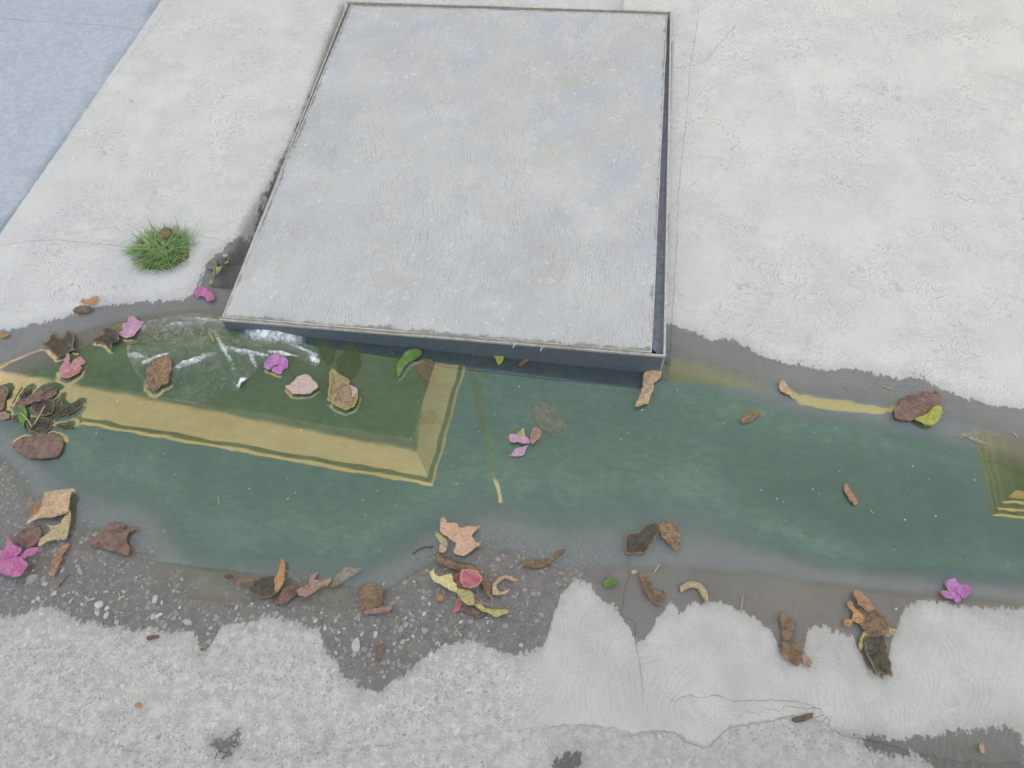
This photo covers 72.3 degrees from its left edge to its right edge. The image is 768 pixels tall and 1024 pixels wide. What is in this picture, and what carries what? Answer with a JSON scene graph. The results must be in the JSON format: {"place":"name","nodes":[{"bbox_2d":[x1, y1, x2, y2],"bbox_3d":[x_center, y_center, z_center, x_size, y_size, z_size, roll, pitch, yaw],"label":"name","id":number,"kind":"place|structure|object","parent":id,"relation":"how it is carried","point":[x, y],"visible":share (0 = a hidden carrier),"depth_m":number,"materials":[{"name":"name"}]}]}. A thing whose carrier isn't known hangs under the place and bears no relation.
{"place":"outdoors","nodes":[
{"label":"outdoors","id":0,"kind":"place"},
{"bbox_2d":[135,702,141,708],"bbox_3d":[-0.667,0.574,1.251,0.014,0.004,0.011,5,61,6],"label":"seed","id":1,"kind":"object","parent":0,"point":[138,705],"visible":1,"depth_m":1.25,"materials":[{"name":"orange plant"}]},
{"bbox_2d":[0,0,1023,767],"bbox_3d":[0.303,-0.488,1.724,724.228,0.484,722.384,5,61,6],"label":"ground","id":2,"kind":"structure","parent":0,"point":[846,216],"depth_m":1.50,"materials":[{"name":"concrete"}]},
{"bbox_2d":[0,333,8,337],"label":"leaf","id":3,"kind":"object","parent":2,"relation":"on","point":[3,335],"visible":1,"depth_m":1.68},
{"bbox_2d":[0,536,39,576],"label":"flower","id":4,"kind":"object","parent":2,"relation":"on","point":[12,564],"visible":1,"depth_m":1.39,"materials":[{"name":"pink plant"}]},
{"bbox_2d":[14,638,27,648],"bbox_3d":[-0.924,0.485,1.319,0.027,0.011,0.017,27,65,17],"label":"stone chip","id":5,"kind":"object","parent":2,"relation":"on","point":[20,643],"visible":1,"depth_m":1.31,"materials":[{"name":"stone"}]},
{"bbox_2d":[14,525,41,548],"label":"leaf","id":6,"kind":"object","parent":2,"relation":"on","point":[29,537],"visible":1,"depth_m":1.42,"materials":[{"name":"plant"}]},
{"bbox_2d":[26,574,37,584],"bbox_3d":[-0.947,0.385,1.382,0.025,0.011,0.017,-24,69,-10],"label":"stone chip","id":7,"kind":"object","parent":2,"relation":"on","point":[31,578],"visible":1,"depth_m":1.38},
{"bbox_2d":[26,489,71,523],"bbox_3d":[-0.955,0.250,1.449,0.084,0.010,0.069,-11,60,-3],"label":"leaf","id":8,"kind":"object","parent":2,"relation":"on","point":[55,503],"visible":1,"depth_m":1.45,"materials":[{"name":"plant"}]},
{"bbox_2d":[38,510,70,546],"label":"leaf","id":9,"kind":"object","parent":2,"relation":"on","point":[60,531],"visible":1,"depth_m":1.42,"materials":[{"name":"plant"}]},
{"bbox_2d":[50,543,68,576],"bbox_3d":[-0.904,0.350,1.395,0.019,0.005,0.071,5,61,6],"label":"bark","id":10,"kind":"object","parent":2,"relation":"on","point":[56,561],"visible":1,"depth_m":1.40,"materials":[{"name":"orange plant"}]},
{"bbox_2d":[77,566,82,574],"bbox_3d":[-0.856,0.370,1.388,0.009,0.008,0.019,-29,63,-5],"label":"stone chip","id":11,"kind":"object","parent":2,"relation":"on","point":[79,570],"visible":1,"depth_m":1.39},
{"bbox_2d":[73,305,91,313],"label":"leaf","id":12,"kind":"object","parent":2,"relation":"on","point":[82,309],"visible":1,"depth_m":1.71,"materials":[{"name":"plant"}]},
{"bbox_2d":[80,296,98,304],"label":"leaf","id":13,"kind":"object","parent":2,"relation":"on","point":[92,300],"visible":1,"depth_m":1.72,"materials":[{"name":"plant"}]},
{"bbox_2d":[94,601,102,608],"bbox_3d":[-0.796,0.426,1.352,0.015,0.008,0.015,-22,67,-9],"label":"stone chip","id":14,"kind":"object","parent":2,"relation":"on","point":[98,604],"visible":1,"depth_m":1.35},
{"bbox_2d":[103,611,108,618],"bbox_3d":[-0.776,0.442,1.341,0.011,0.006,0.016,7,51,9],"label":"stone chip","id":15,"kind":"object","parent":2,"relation":"on","point":[106,614],"visible":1,"depth_m":1.34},
{"bbox_2d":[89,522,137,555],"bbox_3d":[-0.804,0.309,1.413,0.093,0.012,0.067,5,61,6],"label":"leaf","id":16,"kind":"object","parent":2,"relation":"on","point":[112,536],"visible":1,"depth_m":1.41,"materials":[{"name":"plant"}]},
{"bbox_2d":[146,635,159,640],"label":"leaf","id":17,"kind":"object","parent":2,"relation":"on","point":[151,637],"visible":1,"depth_m":1.31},
{"bbox_2d":[152,595,158,603],"bbox_3d":[-0.690,0.416,1.355,0.011,0.007,0.017,3,64,1],"label":"stone chip","id":18,"kind":"object","parent":2,"relation":"on","point":[154,599],"visible":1,"depth_m":1.35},
{"bbox_2d":[155,613,162,618],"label":"stone chip","id":19,"kind":"object","parent":2,"relation":"on","point":[158,615],"visible":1,"depth_m":1.34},
{"bbox_2d":[117,216,201,276],"bbox_3d":[-0.891,-0.351,1.762,0.216,0.055,0.192,5,61,6],"label":"grass tuft","id":20,"kind":"object","parent":2,"relation":"on","point":[166,248],"visible":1,"depth_m":1.76,"materials":[{"name":"green plant"}]},
{"bbox_2d":[183,619,190,624],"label":"stone chip","id":21,"kind":"object","parent":2,"relation":"on","point":[186,622],"visible":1,"depth_m":1.33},
{"bbox_2d":[195,286,214,301],"bbox_3d":[-0.749,-0.220,1.708,0.063,0.010,0.033,23,64,15],"label":"petal","id":22,"kind":"object","parent":2,"relation":"on","point":[207,294],"visible":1,"depth_m":1.71,"materials":[{"name":"plant"}]},
{"bbox_2d":[206,257,219,278],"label":"leaf","id":23,"kind":"object","parent":2,"relation":"on","point":[212,264],"visible":1,"depth_m":1.75,"materials":[{"name":"plant"}]},
{"bbox_2d":[209,265,221,283],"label":"leaf","id":24,"kind":"object","parent":2,"relation":"on","point":[218,269],"visible":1,"depth_m":1.75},
{"bbox_2d":[223,573,233,578],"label":"leaf","id":25,"kind":"object","parent":2,"relation":"on","point":[228,576],"visible":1,"depth_m":1.37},
{"bbox_2d":[236,578,253,585],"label":"leaf","id":26,"kind":"object","parent":2,"relation":"on","point":[240,581],"visible":1,"depth_m":1.36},
{"bbox_2d":[248,574,275,597],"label":"leaf","id":27,"kind":"object","parent":2,"relation":"on","point":[261,586],"visible":1,"depth_m":1.35,"materials":[{"name":"plant"}]},
{"bbox_2d":[274,559,284,592],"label":"leaf","id":28,"kind":"object","parent":2,"relation":"on","point":[279,579],"visible":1,"depth_m":1.35,"materials":[{"name":"plant"}]},
{"bbox_2d":[273,585,297,605],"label":"leaf","id":29,"kind":"object","parent":2,"relation":"on","point":[286,595],"visible":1,"depth_m":1.34,"materials":[{"name":"plant"}]},
{"bbox_2d":[296,572,331,597],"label":"leaf","id":30,"kind":"object","parent":2,"relation":"on","point":[311,587],"visible":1,"depth_m":1.35,"materials":[{"name":"brown plant"}]},
{"bbox_2d":[351,637,359,651],"bbox_3d":[-0.288,0.481,1.292,0.018,0.010,0.026,5,65,14],"label":"stone chip","id":31,"kind":"object","parent":2,"relation":"on","point":[355,646],"visible":1,"depth_m":1.29,"materials":[{"name":"stone"}]},
{"bbox_2d":[359,583,382,611],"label":"leaf","id":32,"kind":"object","parent":2,"relation":"on","point":[370,595],"visible":1,"depth_m":1.33,"materials":[{"name":"plant"}]},
{"bbox_2d":[363,605,391,613],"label":"leaf","id":33,"kind":"object","parent":2,"relation":"on","point":[382,609],"visible":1,"depth_m":1.31,"materials":[{"name":"brown plant"}]},
{"bbox_2d":[376,643,383,661],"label":"leaf","id":34,"kind":"object","parent":2,"relation":"on","point":[379,648],"visible":1,"depth_m":1.28,"materials":[{"name":"plant"}]},
{"bbox_2d":[436,594,443,600],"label":"leaf","id":35,"kind":"object","parent":2,"relation":"on","point":[440,597],"visible":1,"depth_m":1.32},
{"bbox_2d":[429,569,456,592],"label":"leaf","id":36,"kind":"object","parent":2,"relation":"on","point":[446,580],"visible":1,"depth_m":1.33,"materials":[{"name":"plant"}]},
{"bbox_2d":[220,1,671,388],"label":"access chamber","id":37,"kind":"object","parent":2,"relation":"on","point":[596,367],"visible":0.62,"depth_m":1.59,"materials":[{"name":"concrete"}]},
{"bbox_2d":[222,5,667,353],"bbox_3d":[-0.114,-0.603,1.845,0.990,0.131,1.165,5,61,6],"label":"chamber cover","id":38,"kind":"object","parent":37,"relation":"on","point":[487,174],"visible":1,"depth_m":1.76,"materials":[{"name":"concrete"}]},
{"bbox_2d":[453,597,460,612],"bbox_3d":[-0.101,0.415,1.314,0.012,0.005,0.030,15,62,11],"label":"petal","id":39,"kind":"object","parent":2,"relation":"on","point":[457,606],"visible":1,"depth_m":1.31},
{"bbox_2d":[454,572,464,587],"bbox_3d":[-0.101,0.373,1.329,0.020,0.006,0.032,-10,60,-3],"label":"petal","id":40,"kind":"object","parent":2,"relation":"on","point":[457,581],"visible":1,"depth_m":1.33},
{"bbox_2d":[432,549,491,598],"bbox_3d":[-0.094,0.356,1.345,0.153,0.017,0.036,29,66,18],"label":"leaf","id":41,"kind":"object","parent":2,"relation":"on","point":[448,563],"visible":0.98,"depth_m":1.34,"materials":[{"name":"plant"}]},
{"bbox_2d":[457,588,474,604],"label":"leaf","id":42,"kind":"object","parent":2,"relation":"on","point":[466,596],"visible":1,"depth_m":1.31,"materials":[{"name":"plant"}]},
{"bbox_2d":[460,569,481,588],"bbox_3d":[-0.077,0.367,1.319,0.043,0.012,0.037,5,61,6],"label":"petal","id":43,"kind":"object","parent":2,"relation":"on","point":[470,578],"visible":1,"depth_m":1.32,"materials":[{"name":"plant"}]},
{"bbox_2d":[460,607,484,617],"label":"leaf","id":44,"kind":"object","parent":2,"relation":"on","point":[476,613],"visible":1,"depth_m":1.31,"materials":[{"name":"plant"}]},
{"bbox_2d":[473,594,485,604],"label":"leaf","id":45,"kind":"object","parent":2,"relation":"on","point":[477,599],"visible":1,"depth_m":1.31,"materials":[{"name":"brown plant"}]},
{"bbox_2d":[474,603,508,616],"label":"leaf","id":46,"kind":"object","parent":2,"relation":"on","point":[497,612],"visible":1,"depth_m":1.30,"materials":[{"name":"plant"}]},
{"bbox_2d":[492,574,517,594],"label":"leaf","id":47,"kind":"object","parent":2,"relation":"on","point":[495,591],"visible":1,"depth_m":1.33,"materials":[{"name":"plant"}]},
{"bbox_2d":[57,369,974,549],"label":"water","id":48,"kind":"structure","parent":2,"relation":"on","point":[479,431],"depth_m":1.50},
{"bbox_2d":[0,385,8,409],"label":"leaf","id":49,"kind":"object","parent":48,"relation":"on","point":[4,390],"visible":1,"depth_m":1.60,"materials":[{"name":"plant"}]},
{"bbox_2d":[0,412,9,419],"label":"leaf","id":50,"kind":"object","parent":48,"relation":"on","point":[4,415],"visible":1,"depth_m":1.58,"materials":[{"name":"brown plant"}]},
{"bbox_2d":[30,500,40,515],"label":"leaf","id":51,"kind":"object","parent":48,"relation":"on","point":[35,507],"visible":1,"depth_m":1.45,"materials":[{"name":"plant"}]},
{"bbox_2d":[14,387,57,409],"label":"leaf","id":52,"kind":"object","parent":48,"relation":"on","point":[32,398],"visible":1,"depth_m":1.59,"materials":[{"name":"plant"}]},
{"bbox_2d":[12,433,63,458],"bbox_3d":[-1.036,0.134,1.531,0.120,0.007,0.065,5,61,6],"label":"leaf","id":53,"kind":"object","parent":48,"relation":"on","point":[42,445],"visible":1,"depth_m":1.53,"materials":[{"name":"plant"}]},
{"bbox_2d":[12,386,81,432],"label":"dead leaves","id":54,"kind":"object","parent":48,"relation":"on","point":[38,423],"visible":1,"depth_m":1.57,"materials":[{"name":"brown plant"}]},
{"bbox_2d":[17,405,26,427],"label":"leaf","id":55,"kind":"object","parent":54,"relation":"on","point":[23,410],"visible":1,"depth_m":1.57,"materials":[{"name":"plant"}]},
{"bbox_2d":[41,330,75,356],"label":"leaf","id":56,"kind":"object","parent":48,"relation":"on","point":[55,344],"visible":1,"depth_m":1.67,"materials":[{"name":"plant"}]},
{"bbox_2d":[59,353,84,377],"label":"flower","id":57,"kind":"object","parent":48,"relation":"on","point":[66,368],"visible":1,"depth_m":1.63,"materials":[{"name":"pink plant"}]},
{"bbox_2d":[93,326,118,348],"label":"leaf","id":58,"kind":"object","parent":48,"relation":"on","point":[108,337],"visible":1,"depth_m":1.67,"materials":[{"name":"plant"}]},
{"bbox_2d":[119,316,143,337],"bbox_3d":[-0.913,-0.136,1.676,0.049,0.008,0.060,18,63,13],"label":"petal","id":59,"kind":"object","parent":48,"relation":"on","point":[131,327],"visible":1,"depth_m":1.68,"materials":[{"name":"plant"}]},
{"bbox_2d":[145,355,171,389],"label":"leaf","id":60,"kind":"object","parent":48,"relation":"on","point":[158,371],"visible":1,"depth_m":1.61,"materials":[{"name":"plant"}]},
{"bbox_2d":[127,316,319,387],"bbox_3d":[-0.685,-0.062,1.626,0.488,0.019,0.243,5,61,6],"label":"plastic bag","id":61,"kind":"object","parent":48,"relation":"on","point":[263,333],"visible":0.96,"depth_m":1.64,"materials":[{"name":"plastic"}]},
{"bbox_2d":[264,354,287,373],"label":"flower","id":62,"kind":"object","parent":48,"relation":"on","point":[274,360],"visible":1,"depth_m":1.60,"materials":[{"name":"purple plant"}]},
{"bbox_2d":[284,569,301,581],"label":"twig","id":63,"kind":"object","parent":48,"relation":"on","point":[289,573],"visible":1,"depth_m":1.35,"materials":[{"name":"wood"}]},
{"bbox_2d":[285,374,317,393],"bbox_3d":[-0.470,0.005,1.571,0.060,0.007,0.056,39,69,22],"label":"petal","id":64,"kind":"object","parent":48,"relation":"on","point":[304,384],"visible":1,"depth_m":1.57,"materials":[{"name":"plant"}]},
{"bbox_2d":[328,368,357,409],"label":"leaf","id":65,"kind":"object","parent":48,"relation":"on","point":[340,393],"visible":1,"depth_m":1.56,"materials":[{"name":"plant"}]},
{"bbox_2d":[349,385,357,397],"bbox_3d":[-0.351,0.016,1.556,0.016,0.004,0.035,-17,61,-7],"label":"petal","id":66,"kind":"object","parent":65,"relation":"on","point":[354,390],"visible":1,"depth_m":1.56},
{"bbox_2d":[396,348,421,377],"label":"leaf","id":67,"kind":"object","parent":48,"relation":"on","point":[408,356],"visible":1,"depth_m":1.60,"materials":[{"name":"plant"}]},
{"bbox_2d":[412,546,433,553],"bbox_3d":[-0.176,0.325,1.378,0.044,0.002,0.008,-18,61,-7],"label":"straw","id":68,"kind":"object","parent":48,"relation":"on","point":[422,548],"visible":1,"depth_m":1.38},
{"bbox_2d":[435,533,447,552],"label":"leaf","id":69,"kind":"object","parent":48,"relation":"on","point":[443,546],"visible":1,"depth_m":1.38,"materials":[{"name":"plant"}]},
{"bbox_2d":[440,518,480,555],"bbox_3d":[-0.103,0.302,1.378,0.087,0.011,0.070,5,61,6],"label":"dry leaf","id":70,"kind":"object","parent":48,"relation":"on","point":[462,539],"visible":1,"depth_m":1.38,"materials":[{"name":"plant"}]},
{"bbox_2d":[494,356,503,364],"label":"leaf","id":71,"kind":"object","parent":48,"relation":"on","point":[499,359],"visible":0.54,"depth_m":1.58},
{"bbox_2d":[518,358,529,366],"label":"leaf","id":72,"kind":"object","parent":48,"relation":"on","point":[522,362],"visible":0.52,"depth_m":1.58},
{"bbox_2d":[509,427,540,455],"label":"flower","id":73,"kind":"object","parent":48,"relation":"on","point":[522,438],"visible":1,"depth_m":1.48,"materials":[{"name":"pink plant"}]},
{"bbox_2d":[522,548,564,567],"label":"leaf","id":74,"kind":"object","parent":48,"relation":"on","point":[533,563],"visible":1,"depth_m":1.35,"materials":[{"name":"plant"}]},
{"bbox_2d":[624,522,658,554],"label":"leaf","id":75,"kind":"object","parent":48,"relation":"on","point":[641,541],"visible":1,"depth_m":1.37,"materials":[{"name":"plant"}]},
{"bbox_2d":[634,370,661,406],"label":"leaf","id":76,"kind":"object","parent":48,"relation":"on","point":[650,377],"visible":0.94,"depth_m":1.53,"materials":[{"name":"plant"}]},
{"bbox_2d":[659,521,681,550],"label":"leaf","id":77,"kind":"object","parent":48,"relation":"on","point":[669,533],"visible":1,"depth_m":1.37,"materials":[{"name":"plant"}]},
{"bbox_2d":[740,412,761,423],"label":"leaf","id":78,"kind":"object","parent":48,"relation":"on","point":[752,416],"visible":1,"depth_m":1.48,"materials":[{"name":"plant"}]},
{"bbox_2d":[779,380,792,398],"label":"leaf","id":79,"kind":"object","parent":48,"relation":"on","point":[784,387],"visible":1,"depth_m":1.51,"materials":[{"name":"plant"}]},
{"bbox_2d":[844,483,857,504],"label":"leaf","id":80,"kind":"object","parent":48,"relation":"on","point":[852,498],"visible":1,"depth_m":1.39,"materials":[{"name":"plant"}]},
{"bbox_2d":[854,589,874,611],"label":"leaf","id":81,"kind":"object","parent":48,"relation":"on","point":[864,602],"visible":1,"depth_m":1.28,"materials":[{"name":"plant"}]},
{"bbox_2d":[893,391,940,420],"bbox_3d":[0.854,0.044,1.474,0.122,0.010,0.052,-23,62,-10],"label":"leaf","id":82,"kind":"object","parent":48,"relation":"on","point":[910,408],"visible":1,"depth_m":1.48,"materials":[{"name":"plant"}]},
{"bbox_2d":[915,405,942,425],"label":"leaf","id":83,"kind":"object","parent":48,"relation":"on","point":[932,416],"visible":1,"depth_m":1.46,"materials":[{"name":"plant"}]},
{"bbox_2d":[941,578,970,602],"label":"flower","id":84,"kind":"object","parent":48,"relation":"on","point":[953,586],"visible":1,"depth_m":1.28,"materials":[{"name":"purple plant"}]},
{"bbox_2d":[958,434,987,444],"bbox_3d":[0.945,0.113,1.437,0.058,0.002,0.009,21,64,15],"label":"straw","id":85,"kind":"object","parent":48,"relation":"on","point":[974,440],"visible":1,"depth_m":1.44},
{"bbox_2d":[603,575,616,586],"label":"leaf","id":86,"kind":"object","parent":2,"relation":"on","point":[610,581],"visible":1,"depth_m":1.32,"materials":[{"name":"plant"}]},
{"bbox_2d":[639,572,652,601],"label":"leaf","id":87,"kind":"object","parent":2,"relation":"on","point":[646,583],"visible":1,"depth_m":1.31,"materials":[{"name":"plant"}]},
{"bbox_2d":[653,589,663,605],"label":"leaf","id":88,"kind":"object","parent":2,"relation":"on","point":[658,595],"visible":1,"depth_m":1.30,"materials":[{"name":"plant"}]},
{"bbox_2d":[656,733,661,740],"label":"stone chip","id":89,"kind":"object","parent":2,"relation":"on","point":[659,737],"visible":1,"depth_m":1.19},
{"bbox_2d":[665,758,670,765],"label":"stone chip","id":90,"kind":"object","parent":2,"relation":"on","point":[668,761],"visible":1,"depth_m":1.17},
{"bbox_2d":[680,581,708,603],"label":"leaf","id":91,"kind":"object","parent":2,"relation":"on","point":[700,587],"visible":1,"depth_m":1.31,"materials":[{"name":"plant"}]},
{"bbox_2d":[692,757,698,765],"bbox_3d":[0.305,0.629,1.167,0.014,0.006,0.009,-36,73,-21],"label":"stone chip","id":92,"kind":"object","parent":2,"relation":"on","point":[695,761],"visible":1,"depth_m":1.17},
{"bbox_2d":[780,611,795,640],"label":"leaf","id":93,"kind":"object","parent":2,"relation":"on","point":[787,624],"visible":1,"depth_m":1.26,"materials":[{"name":"plant"}]},
{"bbox_2d":[780,641,804,665],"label":"leaf","id":94,"kind":"object","parent":2,"relation":"on","point":[791,652],"visible":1,"depth_m":1.24,"materials":[{"name":"plant"}]},
{"bbox_2d":[792,713,812,722],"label":"leaf","id":95,"kind":"object","parent":2,"relation":"on","point":[804,717],"visible":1,"depth_m":1.19,"materials":[{"name":"plant"}]},
{"bbox_2d":[802,652,811,667],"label":"leaf","id":96,"kind":"object","parent":2,"relation":"on","point":[806,660],"visible":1,"depth_m":1.24,"materials":[{"name":"brown plant"}]},
{"bbox_2d":[843,619,852,626],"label":"leaf","id":97,"kind":"object","parent":2,"relation":"on","point":[848,622],"visible":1,"depth_m":1.26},
{"bbox_2d":[847,601,864,622],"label":"leaf","id":98,"kind":"object","parent":2,"relation":"on","point":[857,615],"visible":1,"depth_m":1.27,"materials":[{"name":"plant"}]},
{"bbox_2d":[858,630,868,650],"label":"leaf","id":99,"kind":"object","parent":2,"relation":"on","point":[861,642],"visible":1,"depth_m":1.25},
{"bbox_2d":[857,607,888,636],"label":"leaf","id":100,"kind":"object","parent":2,"relation":"on","point":[875,622],"visible":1,"depth_m":1.26,"materials":[{"name":"plant"}]},
{"bbox_2d":[863,634,892,676],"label":"leaf","id":101,"kind":"object","parent":2,"relation":"on","point":[876,648],"visible":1,"depth_m":1.23,"materials":[{"name":"plant"}]},
{"bbox_2d":[886,627,898,636],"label":"leaf","id":102,"kind":"object","parent":2,"relation":"on","point":[891,632],"visible":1,"depth_m":1.25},
{"bbox_2d":[979,743,984,752],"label":"leaf","id":103,"kind":"object","parent":2,"relation":"on","point":[981,747],"visible":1,"depth_m":1.16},
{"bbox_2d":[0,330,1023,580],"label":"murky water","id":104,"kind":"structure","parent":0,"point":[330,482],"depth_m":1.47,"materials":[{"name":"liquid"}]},
{"bbox_2d":[116,321,139,344],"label":"leaf","id":105,"kind":"object","parent":104,"relation":"on","point":[119,328],"visible":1,"depth_m":1.67,"materials":[{"name":"plant"}]},
{"bbox_2d":[315,338,334,364],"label":"leaf","id":106,"kind":"object","parent":104,"relation":"on","point":[327,353],"visible":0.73,"depth_m":1.63,"materials":[{"name":"plant"}]},
{"bbox_2d":[330,566,360,586],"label":"leaf","id":107,"kind":"object","parent":104,"relation":"on","point":[343,575],"visible":1,"depth_m":1.36,"materials":[{"name":"plant"}]},
{"bbox_2d":[336,343,360,378],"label":"leaf","id":108,"kind":"object","parent":104,"relation":"on","point":[348,362],"visible":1,"depth_m":1.61,"materials":[{"name":"plant"}]},
{"bbox_2d":[416,359,437,382],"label":"leaf","id":109,"kind":"object","parent":104,"relation":"on","point":[427,370],"visible":1,"depth_m":1.59,"materials":[{"name":"plant"}]},
{"bbox_2d":[420,409,435,424],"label":"leaf","id":110,"kind":"object","parent":104,"relation":"on","point":[427,417],"visible":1,"depth_m":1.53,"materials":[{"name":"plant"}]},
{"bbox_2d":[533,401,567,437],"bbox_3d":[0.084,0.076,1.511,0.061,0.002,0.099,-41,66,-18],"label":"leaf","id":111,"kind":"object","parent":104,"relation":"on","point":[550,418],"visible":1,"depth_m":1.51,"materials":[{"name":"plant"}]}
]}

